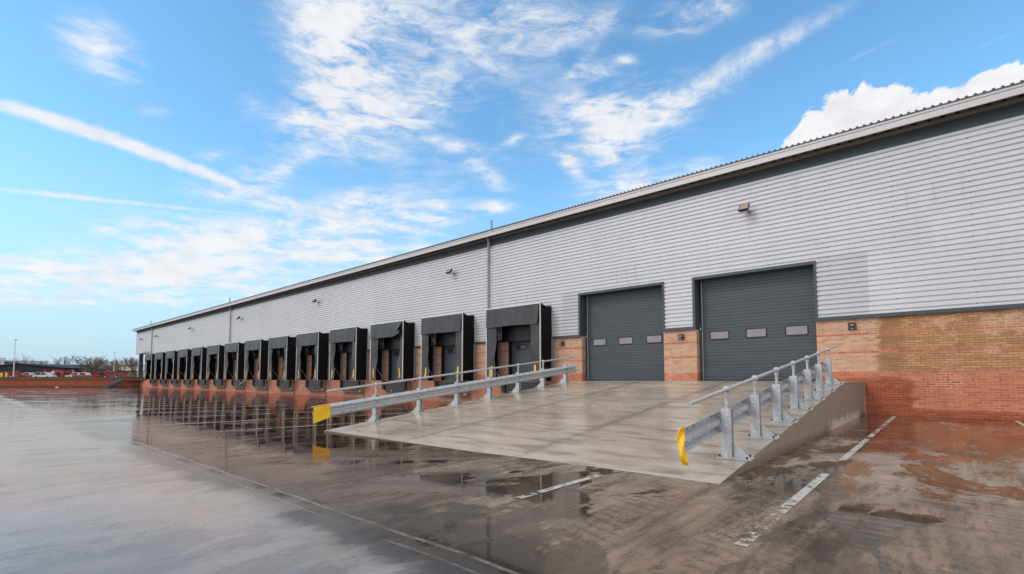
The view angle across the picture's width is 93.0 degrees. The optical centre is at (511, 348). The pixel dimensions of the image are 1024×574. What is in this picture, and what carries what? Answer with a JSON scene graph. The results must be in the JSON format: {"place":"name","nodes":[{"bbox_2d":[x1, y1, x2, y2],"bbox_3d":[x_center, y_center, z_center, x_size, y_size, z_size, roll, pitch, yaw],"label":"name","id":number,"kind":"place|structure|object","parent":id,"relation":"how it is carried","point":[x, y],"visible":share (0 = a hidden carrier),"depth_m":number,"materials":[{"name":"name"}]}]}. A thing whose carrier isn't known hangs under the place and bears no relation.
{"place":"outdoors","nodes":[
{"label":"outdoors","id":0,"kind":"place"},
{"bbox_2d":[0,363,116,374],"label":"dark shed","id":1,"kind":"structure","parent":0,"point":[31,368],"depth_m":164.92,"materials":[{"name":"metal"}]},
{"bbox_2d":[50,370,69,376],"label":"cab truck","id":2,"kind":"object","parent":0,"point":[59,373],"visible":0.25,"depth_m":126.92,"materials":[{"name":"red paint"}]},
{"bbox_2d":[81,367,104,372],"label":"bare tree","id":3,"kind":"object","parent":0,"point":[88,370],"visible":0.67,"depth_m":147.76,"materials":[{"name":"brown plant"}]},
{"bbox_2d":[62,364,144,367],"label":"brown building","id":4,"kind":"structure","parent":0,"point":[105,365],"depth_m":237.62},
{"bbox_2d":[104,367,122,373],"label":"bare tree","id":5,"kind":"object","parent":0,"point":[118,370],"visible":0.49,"depth_m":147.47,"materials":[{"name":"brown plant"}]},
{"bbox_2d":[118,366,144,376],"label":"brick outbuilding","id":6,"kind":"structure","parent":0,"point":[128,372],"depth_m":169.81,"materials":[{"name":"brick"}]},
{"bbox_2d":[0,387,1023,573],"bbox_3d":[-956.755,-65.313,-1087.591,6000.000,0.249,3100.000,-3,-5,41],"label":"yard","id":7,"kind":"structure","parent":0,"point":[90,486],"depth_m":4.61,"materials":[{"name":"grey concrete"}]},
{"bbox_2d":[0,377,143,386],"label":"retaining wall","id":8,"kind":"structure","parent":7,"relation":"on","point":[51,381],"depth_m":79.04,"materials":[{"name":"red brick"}]},
{"bbox_2d":[104,373,145,386],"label":"steel staircase","id":9,"kind":"structure","parent":7,"relation":"on","point":[110,384],"depth_m":77.66,"materials":[{"name":"metal"}]},
{"bbox_2d":[151,413,397,425],"bbox_3d":[-4.046,2.394,17.998,0.100,0.209,15.323,-3,-5,41],"label":"bay line","id":10,"kind":"object","parent":7,"relation":"on","point":[250,420],"visible":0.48,"depth_m":13.96,"materials":[{"name":"white paint"}]},
{"bbox_2d":[214,422,361,431],"bbox_3d":[-1.807,2.289,16.322,0.100,0.205,14.890,-3,-5,41],"label":"bay line","id":11,"kind":"object","parent":7,"relation":"on","point":[280,427],"visible":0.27,"depth_m":11.93,"materials":[{"name":"white paint"}]},
{"bbox_2d":[517,475,601,498],"bbox_3d":[0.557,1.475,5.253,0.088,0.001,1.550,-3,-5,41],"label":"parking line","id":12,"kind":"object","parent":7,"relation":"on","point":[566,484],"visible":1,"depth_m":5.23,"materials":[{"name":"white paint"}]},
{"bbox_2d":[132,80,1023,419],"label":"warehouse","id":13,"kind":"structure","parent":7,"relation":"on","point":[900,238],"depth_m":18.25,"materials":[{"name":"brick"},{"name":"silver metal cladding"},{"name":"slate grey metal trim"}]},
{"bbox_2d":[144,353,154,378],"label":"dock shelter","id":14,"kind":"object","parent":13,"relation":"attached to","point":[149,365],"visible":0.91,"depth_m":73.04,"materials":[{"name":"fabric"}]},
{"bbox_2d":[149,379,157,387],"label":"dock leveller","id":15,"kind":"object","parent":13,"relation":"attached to","point":[153,383],"visible":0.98,"depth_m":72.66,"materials":[{"name":"metal"}]},
{"bbox_2d":[154,352,165,378],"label":"dock shelter","id":16,"kind":"object","parent":13,"relation":"attached to","point":[160,363],"visible":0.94,"depth_m":69.43,"materials":[{"name":"fabric"}]},
{"bbox_2d":[159,379,167,387],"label":"dock leveller","id":17,"kind":"object","parent":13,"relation":"attached to","point":[163,382],"visible":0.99,"depth_m":69.03,"materials":[{"name":"metal"}]},
{"bbox_2d":[165,350,177,378],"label":"dock shelter","id":18,"kind":"object","parent":13,"relation":"attached to","point":[171,364],"visible":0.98,"depth_m":65.67,"materials":[{"name":"fabric"}]},
{"bbox_2d":[171,380,179,388],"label":"dock leveller","id":19,"kind":"object","parent":13,"relation":"attached to","point":[175,384],"visible":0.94,"depth_m":65.27,"materials":[{"name":"metal"}]},
{"bbox_2d":[177,348,191,379],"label":"dock shelter","id":20,"kind":"object","parent":13,"relation":"attached to","point":[183,367],"visible":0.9,"depth_m":61.85,"materials":[{"name":"fabric"}]},
{"bbox_2d":[183,380,193,389],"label":"dock leveller","id":21,"kind":"object","parent":13,"relation":"attached to","point":[188,384],"visible":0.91,"depth_m":61.60,"materials":[{"name":"metal"}]},
{"bbox_2d":[191,346,206,379],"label":"dock shelter","id":22,"kind":"object","parent":13,"relation":"attached to","point":[198,370],"visible":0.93,"depth_m":58.14,"materials":[{"name":"fabric"}]},
{"bbox_2d":[197,380,208,389],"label":"dock leveller","id":23,"kind":"object","parent":13,"relation":"attached to","point":[203,384],"visible":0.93,"depth_m":58.04,"materials":[{"name":"metal"}]},
{"bbox_2d":[206,344,224,379],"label":"dock shelter","id":24,"kind":"object","parent":13,"relation":"attached to","point":[212,373],"visible":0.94,"depth_m":54.32,"materials":[{"name":"fabric"}]},
{"bbox_2d":[213,380,225,390],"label":"dock leveller","id":25,"kind":"object","parent":13,"relation":"attached to","point":[219,384],"visible":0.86,"depth_m":54.41,"materials":[{"name":"metal"}]},
{"bbox_2d":[224,342,244,379],"bbox_3d":[-28.995,1.318,50.953,3.912,3.878,1.064,-3,-5,41],"label":"dock shelter","id":26,"kind":"object","parent":13,"relation":"attached to","point":[230,369],"visible":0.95,"depth_m":50.41,"materials":[{"name":"fabric"}]},
{"bbox_2d":[231,380,244,391],"bbox_3d":[-28.743,3.993,50.981,2.920,1.440,0.448,-3,-5,41],"label":"dock leveller","id":27,"kind":"object","parent":13,"relation":"attached to","point":[237,386],"visible":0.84,"depth_m":50.81,"materials":[{"name":"metal"}]},
{"bbox_2d":[244,339,268,379],"bbox_3d":[-24.805,1.093,47.279,3.904,3.878,1.067,-3,-5,41],"label":"dock shelter","id":28,"kind":"object","parent":13,"relation":"attached to","point":[252,346],"visible":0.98,"depth_m":46.54,"materials":[{"name":"fabric"}]},
{"bbox_2d":[252,380,267,392],"bbox_3d":[-24.555,3.769,47.311,2.920,1.440,0.448,-3,-5,41],"label":"dock leveller","id":29,"kind":"object","parent":13,"relation":"attached to","point":[260,386],"visible":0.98,"depth_m":47.09,"materials":[{"name":"metal"}]},
{"bbox_2d":[268,335,295,379],"bbox_3d":[-20.619,0.868,43.612,3.911,3.878,1.064,-3,-5,41],"label":"dock shelter","id":30,"kind":"object","parent":13,"relation":"attached to","point":[286,343],"visible":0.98,"depth_m":42.71,"materials":[{"name":"fabric"}]},
{"bbox_2d":[276,380,294,393],"bbox_3d":[-20.368,3.544,43.640,2.920,1.440,0.448,-3,-5,41],"label":"dock leveller","id":31,"kind":"object","parent":13,"relation":"attached to","point":[287,386],"visible":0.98,"depth_m":43.39,"materials":[{"name":"metal"}]},
{"bbox_2d":[296,331,329,379],"bbox_3d":[-16.429,0.643,39.931,3.892,3.878,1.076,-3,-5,41],"label":"dock shelter","id":32,"kind":"object","parent":13,"relation":"attached to","point":[317,339],"visible":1,"depth_m":39.05,"materials":[{"name":"fabric"}]},
{"bbox_2d":[305,380,325,395],"bbox_3d":[-16.180,3.319,39.970,2.920,1.440,0.448,-3,-5,41],"label":"dock leveller","id":33,"kind":"object","parent":13,"relation":"attached to","point":[317,387],"visible":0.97,"depth_m":39.74,"materials":[{"name":"metal"}]},
{"bbox_2d":[329,326,368,379],"bbox_3d":[-12.243,0.419,36.272,3.909,3.878,1.062,-3,-5,41],"label":"dock shelter","id":34,"kind":"object","parent":13,"relation":"attached to","point":[357,336],"visible":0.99,"depth_m":35.37,"materials":[{"name":"fabric"}]},
{"bbox_2d":[349,352,352,379],"bbox_3d":[-11.744,0.792,36.748,2.200,3.170,0.038,-3,-5,41],"label":"dock door","id":35,"kind":"structure","parent":13,"relation":"in","point":[350,353],"depth_m":37.30,"materials":[{"name":"metal"}]},
{"bbox_2d":[340,380,364,397],"bbox_3d":[-11.993,3.094,36.300,2.920,1.440,0.448,-3,-5,41],"label":"dock leveller","id":36,"kind":"object","parent":13,"relation":"attached to","point":[357,392],"visible":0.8,"depth_m":36.13,"materials":[{"name":"metal"}]},
{"bbox_2d":[370,320,415,380],"bbox_3d":[-8.110,0.190,32.539,3.910,3.878,1.227,-3,-5,41],"label":"dock shelter","id":37,"kind":"object","parent":13,"relation":"attached to","point":[406,365],"visible":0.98,"depth_m":31.72,"materials":[{"name":"fabric"}]},
{"bbox_2d":[391,349,399,379],"bbox_3d":[-7.556,0.568,33.078,2.200,3.170,0.038,-3,-5,41],"label":"dock door","id":38,"kind":"structure","parent":13,"relation":"in","point":[395,352],"depth_m":33.54,"materials":[{"name":"metal"}]},
{"bbox_2d":[382,381,410,394],"bbox_3d":[-7.805,2.870,32.629,2.920,1.440,0.448,-3,-5,41],"label":"dock leveller","id":39,"kind":"object","parent":13,"relation":"attached to","point":[397,387],"visible":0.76,"depth_m":32.38,"materials":[{"name":"metal"}]},
{"bbox_2d":[421,312,476,380],"bbox_3d":[-3.863,-0.031,28.923,3.892,3.878,1.068,-3,-5,41],"label":"dock shelter","id":40,"kind":"object","parent":13,"relation":"attached to","point":[461,325],"visible":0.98,"depth_m":28.02,"materials":[{"name":"fabric"}]},
{"bbox_2d":[444,345,455,380],"bbox_3d":[-3.369,0.343,29.408,2.200,3.170,0.038,-3,-5,41],"label":"dock door","id":41,"kind":"structure","parent":13,"relation":"in","point":[450,352],"depth_m":29.78,"materials":[{"name":"metal"}]},
{"bbox_2d":[446,268,454,274],"bbox_3d":[-3.732,-4.662,29.401,0.360,0.341,0.492,-3,-5,41],"label":"floodlight","id":42,"kind":"object","parent":13,"relation":"attached to","point":[448,271],"visible":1,"depth_m":29.27,"materials":[{"name":"beige metal"}]},
{"bbox_2d":[434,381,469,401],"bbox_3d":[-3.617,2.645,28.959,2.920,1.440,0.448,-3,-5,41],"label":"dock leveller","id":43,"kind":"object","parent":13,"relation":"attached to","point":[464,396],"visible":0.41,"depth_m":29.10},
{"bbox_2d":[486,302,554,380],"bbox_3d":[0.316,-0.256,25.258,3.912,3.878,1.072,-3,-5,41],"label":"dock shelter","id":44,"kind":"object","parent":13,"relation":"attached to","point":[537,317],"visible":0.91,"depth_m":24.39,"materials":[{"name":"fabric"}]},
{"bbox_2d":[501,381,540,393],"bbox_3d":[0.570,2.420,25.288,2.920,1.440,0.448,-3,-5,41],"label":"dock leveller","id":45,"kind":"object","parent":13,"relation":"attached to","point":[507,388],"visible":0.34,"depth_m":25.22,"materials":[{"name":"metal"}]},
{"bbox_2d":[512,340,531,374],"bbox_3d":[0.819,0.118,25.737,2.200,3.170,0.038,-3,-5,41],"label":"dock door","id":46,"kind":"structure","parent":13,"relation":"in","point":[521,350],"depth_m":25.99,"materials":[{"name":"metal"}]},
{"bbox_2d":[586,287,664,379],"bbox_3d":[5.155,-0.641,22.292,4.075,4.184,0.042,-3,-5,41],"label":"roller door","id":47,"kind":"structure","parent":13,"relation":"in","point":[625,334],"depth_m":22.24,"materials":[{"name":"metal"}]},
{"bbox_2d":[677,334,684,339],"bbox_3d":[6.963,-0.477,20.029,0.230,0.260,0.172,-3,-5,41],"label":"sensor light","id":48,"kind":"object","parent":13,"relation":"attached to","point":[681,336],"visible":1,"depth_m":20.02,"materials":[{"name":"metal"}]},
{"bbox_2d":[738,203,750,213],"bbox_3d":[8.816,-5.306,18.401,0.360,0.341,0.492,-3,-5,41],"label":"floodlight","id":49,"kind":"object","parent":13,"relation":"attached to","point":[743,207],"visible":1,"depth_m":18.29,"materials":[{"name":"white metal"}]},
{"bbox_2d":[700,267,816,380],"bbox_3d":[9.320,-0.924,18.657,4.105,4.306,0.060,-3,-5,41],"label":"roller door","id":50,"kind":"structure","parent":13,"relation":"in","point":[751,325],"depth_m":18.58,"materials":[{"name":"metal"}]},
{"bbox_2d":[848,322,856,330],"bbox_3d":[11.336,-0.746,16.198,0.230,0.260,0.172,-3,-5,41],"label":"sensor light","id":51,"kind":"object","parent":13,"relation":"attached to","point":[852,326],"visible":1,"depth_m":16.20,"materials":[{"name":"grey glass"}]},
{"bbox_2d":[324,380,865,483],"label":"ramp","id":52,"kind":"structure","parent":7,"relation":"on","point":[629,425],"depth_m":9.60,"materials":[{"name":"concrete"}]},
{"bbox_2d":[312,356,576,422],"bbox_3d":[-1.068,0.990,14.387,0.505,1.859,10.143,-3,-5,41],"label":"crash barrier","id":53,"kind":"object","parent":52,"relation":"on","point":[375,402],"visible":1,"depth_m":12.98,"materials":[{"name":"metal"}]},
{"bbox_2d":[677,346,843,465],"bbox_3d":[5.528,0.644,9.389,0.472,1.939,10.566,-3,-5,41],"label":"crash barrier","id":54,"kind":"object","parent":52,"relation":"on","point":[723,421],"visible":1,"depth_m":7.35,"materials":[{"name":"metal"}]},
{"bbox_2d":[734,473,829,546],"bbox_3d":[2.692,1.436,4.623,0.088,0.001,3.380,-3,-5,41],"label":"parking line","id":55,"kind":"object","parent":7,"relation":"on","point":[804,491],"visible":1,"depth_m":4.71,"materials":[{"name":"white paint"}]},
{"bbox_2d":[839,416,895,459],"bbox_3d":[8.162,1.817,10.841,0.088,0.001,10.800,-3,-5,41],"label":"parking line","id":56,"kind":"object","parent":7,"relation":"on","point":[846,456],"visible":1,"depth_m":8.35,"materials":[{"name":"white paint"}]},
{"bbox_2d":[0,0,1023,363],"label":"sky","id":57,"kind":"structure","parent":0,"point":[161,160],"materials":[{"name":"blue"}]},
{"label":"upper ground","id":58,"kind":"structure","parent":0,"visible":0},
{"bbox_2d":[2,370,24,376],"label":"telehandler","id":59,"kind":"object","parent":58,"relation":"on","point":[11,372],"visible":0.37,"depth_m":127.21,"materials":[{"name":"red paint"}]},
{"bbox_2d":[12,339,16,376],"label":"lamp post","id":60,"kind":"object","parent":58,"relation":"on","point":[14,358],"visible":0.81,"depth_m":92.02,"materials":[{"name":"metal"}]},
{"bbox_2d":[8,372,25,376],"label":"pickup truck","id":61,"kind":"object","parent":58,"relation":"on","point":[17,374],"visible":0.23,"depth_m":127.05,"materials":[{"name":"red paint"}]},
{"bbox_2d":[0,358,48,364],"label":"pale office","id":62,"kind":"structure","parent":58,"relation":"on","point":[3,361],"depth_m":240.00,"materials":[{"name":"white paint"}]},
{"bbox_2d":[16,355,36,363],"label":"bare tree","id":63,"kind":"object","parent":58,"relation":"on","point":[27,360],"visible":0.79,"depth_m":230.88,"materials":[{"name":"brown plant"}]},
{"bbox_2d":[18,372,34,376],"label":"pickup truck","id":64,"kind":"object","parent":58,"relation":"on","point":[29,374],"visible":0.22,"depth_m":127.05,"materials":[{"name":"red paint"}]},
{"bbox_2d":[32,372,56,376],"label":"pickup truck","id":65,"kind":"object","parent":58,"relation":"on","point":[45,374],"visible":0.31,"depth_m":124.05,"materials":[{"name":"white paint"}]},
{"bbox_2d":[38,357,65,364],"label":"bare tree","id":66,"kind":"object","parent":58,"relation":"on","point":[56,362],"visible":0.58,"depth_m":218.47,"materials":[{"name":"brown plant"}]},
{"bbox_2d":[57,356,75,363],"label":"bare tree","id":67,"kind":"object","parent":58,"relation":"on","point":[65,359],"visible":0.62,"depth_m":290.05,"materials":[{"name":"brown plant"}]},
{"bbox_2d":[64,370,74,376],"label":"mini excavator","id":68,"kind":"object","parent":58,"relation":"on","point":[67,373],"visible":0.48,"depth_m":127.30,"materials":[{"name":"metal"}]},
{"bbox_2d":[66,372,78,376],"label":"pickup truck","id":69,"kind":"object","parent":58,"relation":"on","point":[76,373],"visible":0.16,"depth_m":127.05,"materials":[{"name":"white paint"}]},
{"bbox_2d":[72,372,95,376],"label":"car","id":70,"kind":"object","parent":58,"relation":"on","point":[83,374],"visible":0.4,"depth_m":125.05,"materials":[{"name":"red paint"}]},
{"bbox_2d":[66,355,115,371],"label":"bare tree","id":71,"kind":"object","parent":58,"relation":"on","point":[100,361],"visible":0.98,"depth_m":150.14,"materials":[{"name":"brown plant"}]},
{"bbox_2d":[95,370,108,374],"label":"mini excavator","id":72,"kind":"object","parent":58,"relation":"on","point":[100,373],"visible":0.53,"depth_m":127.58,"materials":[{"name":"metal"}]},
{"bbox_2d":[104,359,116,370],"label":"bare tree","id":73,"kind":"object","parent":58,"relation":"on","point":[110,366],"visible":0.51,"depth_m":159.88,"materials":[{"name":"brown plant"}]},
{"bbox_2d":[102,371,124,376],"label":"telehandler","id":74,"kind":"object","parent":58,"relation":"on","point":[113,373],"visible":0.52,"depth_m":127.03,"materials":[{"name":"red paint"}]},
{"bbox_2d":[111,357,131,371],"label":"bare tree","id":75,"kind":"object","parent":58,"relation":"on","point":[120,363],"visible":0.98,"depth_m":157.30,"materials":[{"name":"brown plant"}]},
{"bbox_2d":[115,356,144,376],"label":"bare tree","id":76,"kind":"object","parent":58,"relation":"on","point":[134,363],"visible":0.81,"depth_m":163.30,"materials":[{"name":"brown plant"}]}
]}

